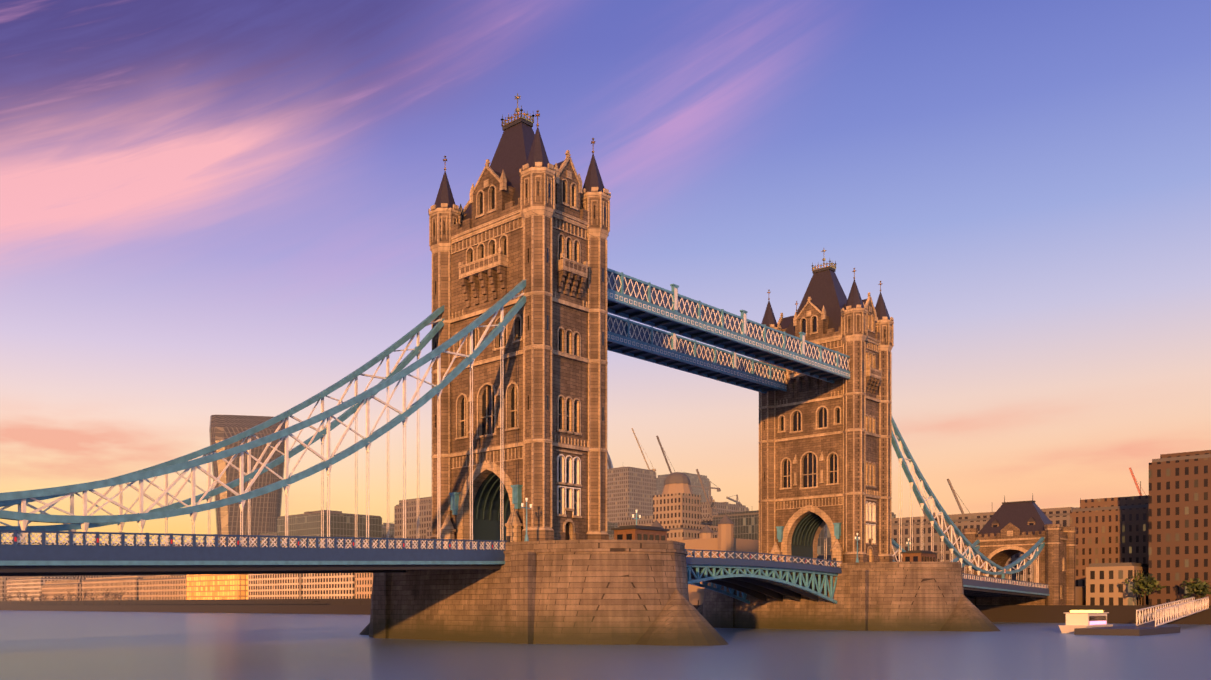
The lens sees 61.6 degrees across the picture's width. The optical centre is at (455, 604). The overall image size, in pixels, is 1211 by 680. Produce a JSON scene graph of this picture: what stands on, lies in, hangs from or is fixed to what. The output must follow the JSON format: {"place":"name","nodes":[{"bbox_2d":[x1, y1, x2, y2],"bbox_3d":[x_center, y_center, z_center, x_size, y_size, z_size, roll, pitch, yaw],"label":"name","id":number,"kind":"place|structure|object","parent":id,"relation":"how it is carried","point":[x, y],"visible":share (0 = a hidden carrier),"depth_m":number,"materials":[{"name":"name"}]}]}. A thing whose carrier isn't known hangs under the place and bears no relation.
{"place":"outdoors","nodes":[
{"label":"outdoors","id":0,"kind":"place"},
{"bbox_2d":[0,610,1210,679],"bbox_3d":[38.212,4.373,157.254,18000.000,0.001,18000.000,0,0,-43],"label":"river water","id":1,"kind":"structure","parent":0,"point":[72,645],"depth_m":87.43,"materials":[{"name":"blue liquid"}]},
{"bbox_2d":[0,93,1076,645],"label":"bridge","id":2,"kind":"structure","parent":1,"relation":"on","point":[526,333],"depth_m":125.24,"materials":[{"name":"stone"}]},
{"bbox_2d":[1058,612,1112,632],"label":"boat","id":3,"kind":"object","parent":1,"relation":"on","point":[1066,628],"visible":0.6,"depth_m":152.16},
{"bbox_2d":[1070,610,1102,612],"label":"roof","id":4,"kind":"structure","parent":3,"relation":"on","point":[1090,611],"depth_m":154.24,"materials":[{"name":"yellow"}]},
{"bbox_2d":[1066,613,1106,624],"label":"boat cabin","id":5,"kind":"object","parent":3,"relation":"on","point":[1077,619],"visible":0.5,"depth_m":152.88,"materials":[{"name":"beige"}]},
{"bbox_2d":[1074,597,1208,635],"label":"jetty","id":6,"kind":"object","parent":1,"relation":"on","point":[1182,607],"depth_m":161.33,"materials":[{"name":"white metal"}]},
{"bbox_2d":[0,598,1210,624],"bbox_3d":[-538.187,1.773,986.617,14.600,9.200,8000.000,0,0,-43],"label":"quay","id":7,"kind":"structure","parent":0,"point":[1123,614],"depth_m":477.62,"materials":[{"name":"black"}]},
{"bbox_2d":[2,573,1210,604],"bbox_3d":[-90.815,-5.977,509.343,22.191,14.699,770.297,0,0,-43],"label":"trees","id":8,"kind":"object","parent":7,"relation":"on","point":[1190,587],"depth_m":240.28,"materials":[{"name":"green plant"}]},
{"bbox_2d":[1125,572,1209,598],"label":"tree leaves","id":9,"kind":"object","parent":8,"relation":"attached to","point":[1141,585],"visible":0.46,"depth_m":238.29,"materials":[{"name":"green plant"}]},
{"bbox_2d":[0,0,1210,545],"label":"sky","id":10,"kind":"structure","parent":0,"point":[208,208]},
{"bbox_2d":[1090,621,1105,623],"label":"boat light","id":11,"kind":"object","parent":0,"point":[1100,622],"visible":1,"depth_m":155.19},
{"bbox_3d":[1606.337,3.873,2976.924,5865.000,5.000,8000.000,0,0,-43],"label":"bank ground","id":12,"kind":"structure","parent":0,"visible":0},
{"bbox_2d":[0,415,1210,604],"bbox_3d":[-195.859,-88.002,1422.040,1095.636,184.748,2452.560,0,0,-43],"label":"city skyline","id":13,"kind":"structure","parent":12,"relation":"on","point":[1161,532],"depth_m":470.31,"materials":[{"name":"brown brick"}]},
{"bbox_2d":[1075,587,1085,604],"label":"building","id":14,"kind":"structure","parent":12,"relation":"on","point":[1080,595],"depth_m":259.76,"materials":[{"name":"brown"}]}
]}

